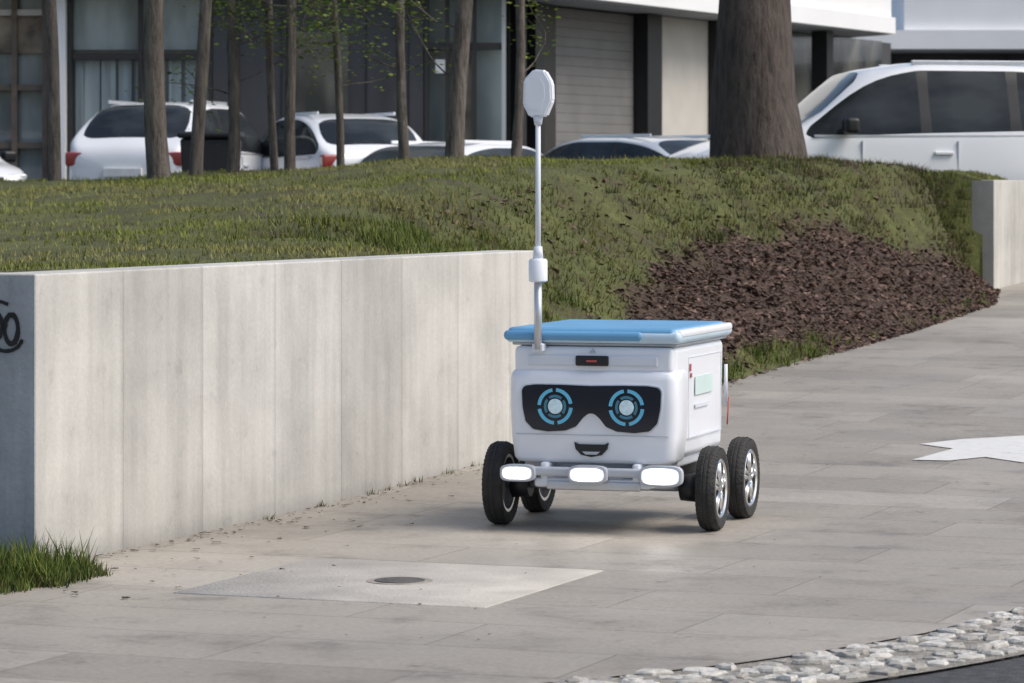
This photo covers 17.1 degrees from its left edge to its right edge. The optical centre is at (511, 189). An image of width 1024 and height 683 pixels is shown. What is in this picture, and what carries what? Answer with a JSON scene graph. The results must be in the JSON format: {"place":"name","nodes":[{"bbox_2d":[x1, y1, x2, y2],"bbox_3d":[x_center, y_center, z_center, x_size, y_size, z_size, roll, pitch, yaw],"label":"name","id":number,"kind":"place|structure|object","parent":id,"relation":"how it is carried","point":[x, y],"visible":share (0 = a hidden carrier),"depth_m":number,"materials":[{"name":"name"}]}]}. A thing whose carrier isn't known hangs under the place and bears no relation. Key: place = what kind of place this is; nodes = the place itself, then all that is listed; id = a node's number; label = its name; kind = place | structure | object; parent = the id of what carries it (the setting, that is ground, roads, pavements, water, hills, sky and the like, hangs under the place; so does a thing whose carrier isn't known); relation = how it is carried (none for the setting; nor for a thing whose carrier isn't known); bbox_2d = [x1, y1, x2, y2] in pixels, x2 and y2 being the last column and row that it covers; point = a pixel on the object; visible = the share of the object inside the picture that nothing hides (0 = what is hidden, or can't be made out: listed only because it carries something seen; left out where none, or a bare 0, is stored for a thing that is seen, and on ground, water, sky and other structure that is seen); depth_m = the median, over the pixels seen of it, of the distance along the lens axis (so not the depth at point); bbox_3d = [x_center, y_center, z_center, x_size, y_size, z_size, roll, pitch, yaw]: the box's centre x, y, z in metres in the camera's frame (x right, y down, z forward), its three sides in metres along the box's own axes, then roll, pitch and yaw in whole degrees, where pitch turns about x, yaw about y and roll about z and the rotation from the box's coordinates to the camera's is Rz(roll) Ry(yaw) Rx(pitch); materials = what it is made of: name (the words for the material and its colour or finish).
{"place":"outdoors","nodes":[
{"label":"outdoors","id":0,"kind":"place"},
{"bbox_2d":[0,151,1007,594],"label":"lawn","id":1,"kind":"structure","parent":0,"point":[906,214],"depth_m":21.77,"materials":[{"name":"plant"}]},
{"bbox_2d":[45,0,61,180],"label":"young tree","id":2,"kind":"object","parent":1,"relation":"on","point":[54,141],"visible":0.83,"depth_m":24.95,"materials":[{"name":"grey plant"}]},
{"bbox_2d":[143,0,170,178],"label":"young tree","id":3,"kind":"object","parent":1,"relation":"on","point":[156,150],"visible":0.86,"depth_m":24.56,"materials":[{"name":"grey plant"}]},
{"bbox_2d":[188,0,211,175],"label":"young tree","id":4,"kind":"object","parent":1,"relation":"on","point":[199,103],"visible":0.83,"depth_m":25.34,"materials":[{"name":"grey plant"}]},
{"bbox_2d":[135,0,352,172],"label":"young tree","id":5,"kind":"object","parent":1,"relation":"on","point":[233,153],"visible":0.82,"depth_m":26.00,"materials":[{"name":"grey plant"}]},
{"bbox_2d":[182,0,384,170],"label":"young tree","id":6,"kind":"object","parent":1,"relation":"on","point":[273,150],"visible":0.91,"depth_m":25.95,"materials":[{"name":"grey plant"}]},
{"bbox_2d":[210,0,358,169],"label":"young tree","id":7,"kind":"object","parent":1,"relation":"on","point":[289,116],"visible":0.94,"depth_m":25.81,"materials":[{"name":"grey plant"}]},
{"bbox_2d":[240,0,452,166],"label":"young tree","id":8,"kind":"object","parent":1,"relation":"on","point":[340,157],"visible":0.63,"depth_m":26.34,"materials":[{"name":"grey plant"}]},
{"bbox_2d":[304,0,409,160],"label":"young tree","id":9,"kind":"object","parent":1,"relation":"on","point":[403,137],"visible":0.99,"depth_m":25.01,"materials":[{"name":"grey plant"}]},
{"bbox_2d":[357,0,519,157],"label":"young tree","id":10,"kind":"object","parent":1,"relation":"on","point":[455,136],"visible":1,"depth_m":24.51,"materials":[{"name":"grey plant"}]},
{"bbox_2d":[502,0,570,158],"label":"young tree","id":11,"kind":"object","parent":1,"relation":"on","point":[517,140],"visible":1,"depth_m":25.21,"materials":[{"name":"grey plant"}]},
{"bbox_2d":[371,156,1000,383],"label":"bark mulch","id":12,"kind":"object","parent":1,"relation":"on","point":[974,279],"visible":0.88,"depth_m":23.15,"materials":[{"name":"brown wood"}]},
{"bbox_2d":[709,0,807,158],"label":"tree","id":13,"kind":"object","parent":1,"relation":"on","point":[754,111],"visible":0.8,"depth_m":26.70,"materials":[{"name":"brown plant"}]},
{"bbox_2d":[0,282,1023,682],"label":"pavement","id":14,"kind":"structure","parent":0,"point":[862,524],"depth_m":11.92,"materials":[{"name":"grey concrete"}]},
{"bbox_2d":[0,272,34,560],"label":"wall","id":15,"kind":"structure","parent":14,"relation":"on","point":[17,441],"depth_m":11.70,"materials":[{"name":"concrete"}]},
{"bbox_2d":[0,300,22,352],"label":"graffiti","id":16,"kind":"object","parent":15,"relation":"attached to","point":[3,327],"visible":1,"depth_m":11.71,"materials":[{"name":"black paint"}]},
{"bbox_2d":[0,250,533,559],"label":"retaining wall","id":17,"kind":"structure","parent":14,"relation":"on","point":[172,402],"depth_m":13.33,"materials":[{"name":"concrete"}]},
{"bbox_2d":[174,558,602,607],"bbox_3d":[-0.390,1.306,11.300,1.080,0.029,1.100,0,0,21],"label":"utility cover","id":18,"kind":"object","parent":14,"relation":"on","point":[431,584],"visible":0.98,"depth_m":11.24,"materials":[{"name":"concrete"}]},
{"bbox_2d":[63,366,994,662],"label":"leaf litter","id":19,"kind":"object","parent":14,"relation":"on","point":[303,526],"visible":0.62,"depth_m":12.89,"materials":[{"name":"brown plant"}]},
{"bbox_2d":[482,69,759,530],"bbox_3d":[0.416,0.422,13.284,0.927,1.753,0.939,0,0,17],"label":"delivery robot","id":20,"kind":"object","parent":14,"relation":"on","point":[618,405],"visible":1,"depth_m":12.93,"materials":[{"name":"white plastic"}]},
{"bbox_2d":[548,611,1023,682],"bbox_3d":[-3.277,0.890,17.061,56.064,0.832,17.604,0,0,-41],"label":"gutter bed","id":21,"kind":"object","parent":14,"relation":"on","point":[919,656],"visible":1,"depth_m":9.40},
{"bbox_2d":[552,606,1023,682],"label":"cobblestone gutter","id":22,"kind":"object","parent":21,"relation":"on","point":[1006,636],"visible":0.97,"depth_m":9.42,"materials":[{"name":"stone"}]},
{"bbox_2d":[913,436,1023,461],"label":"painted arrow marking","id":23,"kind":"object","parent":14,"relation":"on","point":[1010,448],"visible":1,"depth_m":16.12,"materials":[{"name":"paint"}]},
{"bbox_2d":[506,0,890,154],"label":"wing","id":24,"kind":"structure","parent":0,"point":[618,73],"depth_m":55.20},
{"bbox_2d":[67,0,888,37],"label":"soffit","id":25,"kind":"structure","parent":24,"relation":"on","point":[607,6],"depth_m":55.02,"materials":[{"name":"white paint"}]},
{"bbox_2d":[73,0,199,49],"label":"blind","id":26,"kind":"object","parent":25,"relation":"hanging from","point":[105,24],"visible":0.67,"depth_m":50.20,"materials":[{"name":"grey fabric"}]},
{"bbox_2d":[599,0,895,33],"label":"fascia","id":27,"kind":"structure","parent":25,"relation":"on","point":[838,19],"depth_m":59.56,"materials":[{"name":"white paint"}]},
{"bbox_2d":[791,0,890,16],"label":"storey","id":28,"kind":"object","parent":27,"relation":"on","point":[878,7],"visible":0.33,"depth_m":61.33,"materials":[{"name":"white paint"}]},
{"bbox_2d":[859,654,1023,682],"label":"road","id":29,"kind":"structure","parent":0,"point":[1008,670],"depth_m":9.25,"materials":[{"name":"grey asphalt"}]},
{"bbox_2d":[972,180,1023,288],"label":"retaining wall","id":30,"kind":"structure","parent":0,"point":[998,215],"depth_m":29.21,"materials":[{"name":"concrete"}]},
{"label":"car park","id":31,"kind":"object","parent":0,"visible":0},
{"bbox_2d":[0,151,26,180],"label":"parked car","id":32,"kind":"object","parent":31,"relation":"on","point":[10,171],"visible":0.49,"depth_m":44.72,"materials":[{"name":"white paint"}]},
{"bbox_2d":[11,0,18,167],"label":"mullion","id":33,"kind":"object","parent":31,"relation":"on","point":[14,82],"visible":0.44,"depth_m":50.05},
{"bbox_2d":[0,9,41,15],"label":"transom","id":34,"kind":"object","parent":33,"relation":"attached to","point":[24,12],"depth_m":50.10,"materials":[{"name":"grey glass"}]},
{"bbox_2d":[0,17,41,52],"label":"window pane","id":35,"kind":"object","parent":34,"relation":"attached to","point":[29,34],"depth_m":50.20,"materials":[{"name":"glass"}]},
{"bbox_2d":[0,84,41,90],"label":"transom","id":36,"kind":"object","parent":33,"relation":"attached to","point":[24,87],"depth_m":50.10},
{"bbox_2d":[0,142,41,148],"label":"transom","id":37,"kind":"object","parent":33,"relation":"attached to","point":[24,145],"depth_m":50.10,"materials":[{"name":"brown metal"}]},
{"bbox_2d":[42,0,47,180],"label":"mullion","id":38,"kind":"object","parent":31,"relation":"on","point":[44,118],"visible":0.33,"depth_m":50.05},
{"bbox_2d":[56,0,66,179],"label":"white post","id":39,"kind":"object","parent":31,"relation":"on","point":[62,21],"visible":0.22,"depth_m":49.80,"materials":[{"name":"white metal"}]},
{"bbox_2d":[67,5,67,179],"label":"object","id":40,"kind":"object","parent":31,"relation":"on","point":[67,86],"visible":0.11,"depth_m":52.80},
{"bbox_2d":[68,0,72,177],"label":"mullion","id":41,"kind":"object","parent":31,"relation":"on","point":[70,70],"visible":0.44,"depth_m":50.00},
{"bbox_2d":[76,60,83,133],"bbox_3d":[-6.361,-0.730,50.235,0.118,2.340,0.030,0,0,0],"label":"curtain fold","id":42,"kind":"object","parent":31,"relation":"on","point":[79,94],"visible":0.36,"depth_m":50.22,"materials":[{"name":"white fabric"}]},
{"bbox_2d":[84,60,91,124],"bbox_3d":[-6.235,-0.730,50.247,0.118,2.340,0.030,0,0,0],"label":"curtain fold","id":43,"kind":"object","parent":31,"relation":"on","point":[87,90],"visible":0.36,"depth_m":50.23,"materials":[{"name":"white fabric"}]},
{"bbox_2d":[92,60,99,116],"bbox_3d":[-6.125,-0.730,50.259,0.118,2.340,0.030,0,0,0],"label":"curtain fold","id":44,"kind":"object","parent":31,"relation":"on","point":[95,86],"visible":0.36,"depth_m":50.24,"materials":[{"name":"white fabric"}]},
{"bbox_2d":[101,60,108,110],"bbox_3d":[-5.983,-0.730,50.235,0.118,2.340,0.030,0,0,0],"label":"curtain fold","id":45,"kind":"object","parent":31,"relation":"on","point":[104,83],"visible":0.36,"depth_m":50.22,"materials":[{"name":"white fabric"}]},
{"bbox_2d":[109,60,115,106],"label":"curtain fold","id":46,"kind":"object","parent":31,"relation":"on","point":[112,80],"visible":0.36,"depth_m":50.23,"materials":[{"name":"white fabric"}]},
{"bbox_2d":[119,60,123,104],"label":"curtain fold","id":47,"kind":"object","parent":31,"relation":"on","point":[121,80],"visible":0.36,"depth_m":50.24,"materials":[{"name":"white fabric"}]},
{"bbox_2d":[124,60,131,101],"bbox_3d":[-5.652,-0.730,50.235,0.118,2.340,0.030,0,0,0],"label":"curtain fold","id":48,"kind":"object","parent":31,"relation":"on","point":[127,80],"visible":0.36,"depth_m":50.22,"materials":[{"name":"white fabric"}]},
{"bbox_2d":[135,60,143,102],"bbox_3d":[-5.482,-0.730,50.247,0.118,2.340,0.030,0,0,0],"label":"curtain fold","id":49,"kind":"object","parent":31,"relation":"on","point":[136,80],"visible":0.21,"depth_m":50.23,"materials":[{"name":"white fabric"}]},
{"bbox_2d":[138,0,142,102],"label":"mullion","id":50,"kind":"object","parent":31,"relation":"on","point":[140,48],"depth_m":50.00},
{"bbox_2d":[73,53,196,59],"bbox_3d":[-5.450,-1.950,50.100,1.980,0.100,0.160,0,0,0],"label":"transom","id":51,"kind":"object","parent":50,"relation":"attached to","point":[118,56],"visible":0.64,"depth_m":50.02,"materials":[{"name":"black metal"}]},
{"bbox_2d":[65,100,266,179],"bbox_3d":[-4.449,-0.366,46.004,2.230,1.612,4.581,0,0,14],"label":"parked car","id":52,"kind":"object","parent":31,"relation":"on","point":[108,142],"visible":0.38,"depth_m":44.21,"materials":[{"name":"white paint"}]},
{"bbox_2d":[169,60,172,101],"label":"curtain fold","id":53,"kind":"object","parent":31,"relation":"on","point":[171,83],"visible":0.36,"depth_m":50.24,"materials":[{"name":"white fabric"}]},
{"bbox_2d":[173,60,180,101],"bbox_3d":[-4.927,-0.730,50.235,0.118,2.340,0.030,0,0,0],"label":"curtain fold","id":54,"kind":"object","parent":31,"relation":"on","point":[176,90],"visible":0.36,"depth_m":50.22,"materials":[{"name":"white fabric"}]},
{"bbox_2d":[185,60,193,101],"bbox_3d":[-4.746,-0.730,50.247,0.118,2.340,0.030,0,0,0],"label":"curtain fold","id":55,"kind":"object","parent":31,"relation":"on","point":[189,80],"visible":0.36,"depth_m":50.23,"materials":[{"name":"white fabric"}]},
{"bbox_2d":[194,60,195,87],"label":"curtain fold","id":56,"kind":"object","parent":31,"relation":"on","point":[194,71],"visible":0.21,"depth_m":50.24,"materials":[{"name":"grey fabric"}]},
{"bbox_2d":[208,2,212,100],"bbox_3d":[-4.420,-1.200,50.100,0.060,3.280,0.200,0,0,0],"label":"mullion","id":57,"kind":"object","parent":31,"relation":"on","point":[210,84],"depth_m":50.00},
{"bbox_2d":[177,131,244,171],"bbox_3d":[-3.350,-0.125,38.000,0.700,1.030,0.680,0,0,0],"label":"waste bin","id":58,"kind":"object","parent":31,"relation":"on","point":[215,151],"visible":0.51,"depth_m":37.70,"materials":[{"name":"black plastic"}]},
{"bbox_2d":[213,0,423,140],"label":"dark wall","id":59,"kind":"structure","parent":31,"relation":"on","point":[253,103],"depth_m":50.00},
{"bbox_2d":[73,50,196,137],"bbox_3d":[-5.450,-1.195,50.315,2.100,3.270,0.030,0,0,0],"label":"glass","id":60,"kind":"object","parent":59,"relation":"attached to","point":[133,77],"visible":0.11,"depth_m":50.30,"materials":[{"name":"grey glass"}]},
{"bbox_2d":[239,0,239,78],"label":"cladding joint","id":61,"kind":"object","parent":59,"relation":"attached to","point":[239,46],"depth_m":49.98,"materials":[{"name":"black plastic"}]},
{"bbox_2d":[281,0,281,118],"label":"cladding joint","id":62,"kind":"object","parent":59,"relation":"attached to","point":[281,66],"visible":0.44,"depth_m":49.98,"materials":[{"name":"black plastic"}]},
{"bbox_2d":[295,32,347,113],"bbox_3d":[-2.800,-1.250,49.975,0.800,2.100,0.030,0,0,0],"label":"side window","id":63,"kind":"structure","parent":59,"relation":"attached to","point":[320,98],"depth_m":49.96,"materials":[{"name":"glass"}]},
{"bbox_2d":[366,0,366,113],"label":"cladding joint","id":64,"kind":"object","parent":59,"relation":"attached to","point":[366,59],"visible":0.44,"depth_m":49.98,"materials":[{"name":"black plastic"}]},
{"bbox_2d":[408,0,408,125],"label":"cladding joint","id":65,"kind":"object","parent":59,"relation":"attached to","point":[408,68],"visible":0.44,"depth_m":49.98,"materials":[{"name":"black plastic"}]},
{"bbox_2d":[425,0,428,140],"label":"mullion","id":66,"kind":"object","parent":59,"relation":"attached to","point":[427,82],"visible":0.44,"depth_m":50.00},
{"bbox_2d":[424,0,501,141],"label":"glass","id":67,"kind":"object","parent":59,"relation":"attached to","point":[489,79],"visible":0.22,"depth_m":50.30,"materials":[{"name":"grey glass"}]},
{"bbox_2d":[261,111,421,169],"bbox_3d":[-2.502,-0.296,46.504,2.130,1.472,4.174,0,0,-22],"label":"parked car","id":68,"kind":"object","parent":31,"relation":"on","point":[315,137],"visible":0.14,"depth_m":45.02,"materials":[{"name":"white paint"}]},
{"bbox_2d":[445,0,448,141],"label":"mullion","id":69,"kind":"object","parent":31,"relation":"on","point":[446,58],"visible":0.33,"depth_m":50.00},
{"bbox_2d":[435,59,444,72],"bbox_3d":[-1.050,-1.800,49.965,0.140,0.200,0.030,0,0,0],"label":"notice","id":70,"kind":"object","parent":69,"relation":"attached to","point":[439,61],"visible":0.86,"depth_m":49.95,"materials":[{"name":"white paper"}]},
{"bbox_2d":[451,53,470,139],"bbox_3d":[-0.750,-1.150,50.230,0.300,1.700,0.020,0,0,0],"label":"interior light","id":71,"kind":"object","parent":69,"relation":"attached to","point":[468,118],"visible":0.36,"depth_m":50.22,"materials":[{"name":"white"}]},
{"bbox_2d":[429,43,501,49],"bbox_3d":[-0.685,-2.100,50.100,1.070,0.100,0.160,0,0,0],"label":"transom","id":72,"kind":"object","parent":69,"relation":"attached to","point":[480,46],"visible":0.71,"depth_m":50.02,"materials":[{"name":"black metal"}]},
{"bbox_2d":[353,140,542,164],"bbox_3d":[-0.498,-0.096,45.004,2.160,1.072,4.276,0,0,30],"label":"parked car","id":73,"kind":"object","parent":31,"relation":"on","point":[485,148],"visible":0.09,"depth_m":43.87,"materials":[{"name":"white paint"}]},
{"bbox_2d":[472,0,476,139],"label":"mullion","id":74,"kind":"object","parent":31,"relation":"on","point":[474,73],"visible":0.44,"depth_m":50.00},
{"bbox_2d":[502,0,505,140],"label":"mullion","id":75,"kind":"object","parent":31,"relation":"on","point":[504,71],"visible":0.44,"depth_m":50.00},
{"bbox_2d":[543,134,709,159],"bbox_3d":[1.447,-0.136,45.003,2.180,1.152,4.276,0,0,-40],"label":"parked car","id":76,"kind":"object","parent":31,"relation":"on","point":[631,146],"visible":0.18,"depth_m":44.03,"materials":[{"name":"silver paint"}]},
{"bbox_2d":[668,60,1023,179],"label":"parked car","id":77,"kind":"object","parent":31,"relation":"on","point":[961,115],"visible":0.4,"depth_m":31.28,"materials":[{"name":"white paint"}]},
{"bbox_2d":[855,0,1023,64],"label":"white villa","id":78,"kind":"object","parent":31,"relation":"on","point":[980,30],"visible":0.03,"depth_m":79.20,"materials":[{"name":"white paint"}]},
{"bbox_3d":[-11.300,-1.205,51.350,5.400,3.290,2.500,0,0,0],"label":"wall left end","id":79,"kind":"object","parent":31,"relation":"on","visible":0},
{"bbox_2d":[0,0,41,180],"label":"glass","id":80,"kind":"object","parent":79,"relation":"attached to","point":[30,115],"depth_m":50.30,"materials":[{"name":"grey glass"}]}
]}

